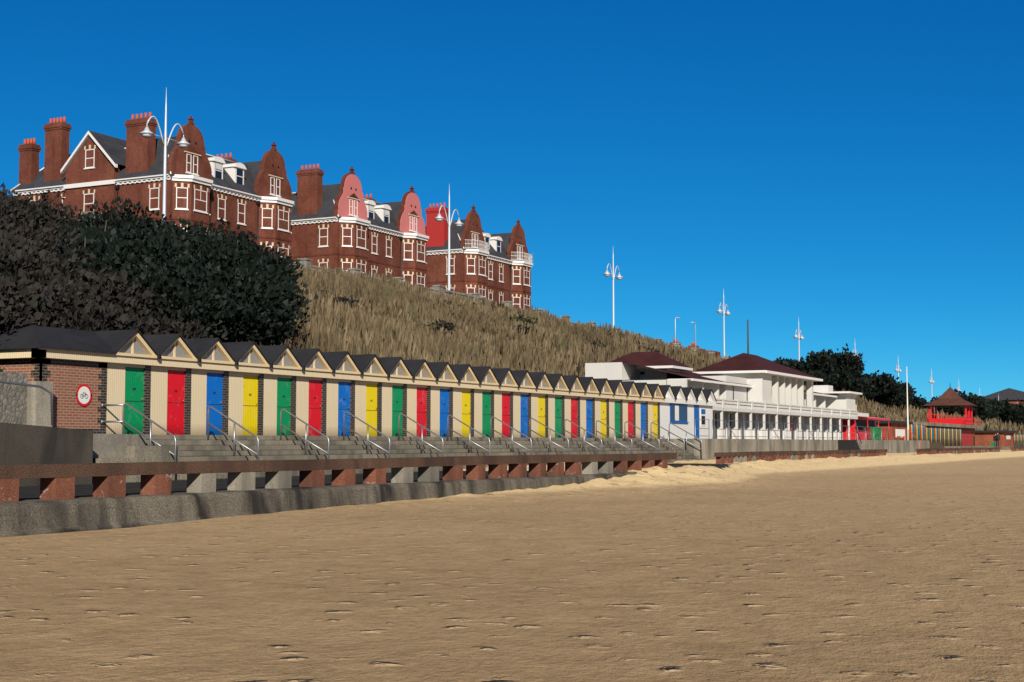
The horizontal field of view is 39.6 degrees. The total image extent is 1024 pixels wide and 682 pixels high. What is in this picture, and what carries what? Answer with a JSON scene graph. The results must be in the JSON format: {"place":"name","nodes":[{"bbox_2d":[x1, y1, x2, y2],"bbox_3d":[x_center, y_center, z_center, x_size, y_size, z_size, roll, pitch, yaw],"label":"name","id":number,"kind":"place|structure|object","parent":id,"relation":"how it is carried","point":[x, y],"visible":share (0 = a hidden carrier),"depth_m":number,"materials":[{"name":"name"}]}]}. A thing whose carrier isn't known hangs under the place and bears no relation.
{"place":"outdoors","nodes":[
{"label":"outdoors","id":0,"kind":"place"},
{"bbox_2d":[0,450,1023,681],"bbox_3d":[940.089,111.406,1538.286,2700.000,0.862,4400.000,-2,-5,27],"label":"sand ground","id":1,"kind":"structure","parent":0,"point":[898,567],"depth_m":15.44,"materials":[{"name":"beige sand"}]},
{"bbox_2d":[0,372,929,486],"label":"wall","id":2,"kind":"structure","parent":1,"relation":"on","point":[29,434],"depth_m":42.84,"materials":[{"name":"concrete"}]},
{"bbox_2d":[0,381,701,474],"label":"handrails","id":3,"kind":"object","parent":2,"relation":"on","point":[208,423],"visible":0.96,"depth_m":47.98,"materials":[{"name":"grey metal"}]},
{"bbox_2d":[0,325,716,438],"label":"beach huts","id":4,"kind":"object","parent":2,"relation":"on","point":[176,384],"visible":0.91,"depth_m":47.54,"materials":[{"name":"wood"}]},
{"bbox_2d":[585,352,861,439],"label":"white pavilion","id":5,"kind":"structure","parent":2,"relation":"on","point":[751,387],"depth_m":97.93,"materials":[{"name":"paint"}]},
{"bbox_2d":[0,447,1023,537],"bbox_3d":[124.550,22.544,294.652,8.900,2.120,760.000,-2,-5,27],"label":"sea wall","id":6,"kind":"structure","parent":1,"relation":"on","point":[57,500],"depth_m":30.51,"materials":[{"name":"concrete"}]},
{"bbox_2d":[695,419,895,453],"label":"terrace barriers","id":7,"kind":"object","parent":6,"relation":"on","point":[846,444],"visible":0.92,"depth_m":101.79,"materials":[{"name":"white metal"}]},
{"bbox_2d":[670,317,1023,405],"bbox_3d":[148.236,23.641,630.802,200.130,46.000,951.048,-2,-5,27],"label":"distant town","id":8,"kind":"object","parent":1,"relation":"on","point":[1013,395],"visible":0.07,"depth_m":530.72,"materials":[{"name":"stone"}]},
{"bbox_2d":[843,367,1023,449],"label":"buildings","id":9,"kind":"structure","parent":1,"relation":"on","point":[953,432],"depth_m":175.97,"materials":[{"name":"red paint"}]},
{"bbox_2d":[0,0,1023,401],"label":"sky","id":10,"kind":"structure","parent":0,"point":[852,170],"materials":[{"name":"blue"}]},
{"bbox_2d":[179,308,1023,476],"bbox_3d":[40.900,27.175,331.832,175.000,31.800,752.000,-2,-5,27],"label":"cliff terrain","id":11,"kind":"structure","parent":0,"point":[936,445],"depth_m":163.84,"materials":[{"name":"brown soil"}]},
{"bbox_2d":[10,112,532,309],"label":"brick terraced houses","id":12,"kind":"structure","parent":11,"relation":"on","point":[344,224],"depth_m":126.50,"materials":[{"name":"brick"}]},
{"bbox_2d":[54,211,730,358],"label":"clifftop wall","id":13,"kind":"structure","parent":11,"relation":"on","point":[304,262],"depth_m":110.59,"materials":[{"name":"brown brick"}]},
{"bbox_2d":[0,182,869,416],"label":"thicket","id":14,"kind":"object","parent":11,"relation":"on","point":[90,272],"visible":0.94,"depth_m":52.21,"materials":[{"name":"green plant"}]},
{"bbox_2d":[2,226,1023,434],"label":"cliff grass","id":15,"kind":"structure","parent":11,"relation":"on","point":[482,332],"depth_m":87.44,"materials":[{"name":"beige plant"}]},
{"bbox_2d":[139,87,998,399],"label":"street lamps","id":16,"kind":"object","parent":11,"relation":"on","point":[147,133],"visible":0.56,"depth_m":119.63,"materials":[{"name":"white metal"}]},
{"bbox_2d":[774,343,1023,426],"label":"trees","id":17,"kind":"object","parent":11,"relation":"on","point":[840,371],"visible":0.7,"depth_m":182.73,"materials":[{"name":"green plant"}]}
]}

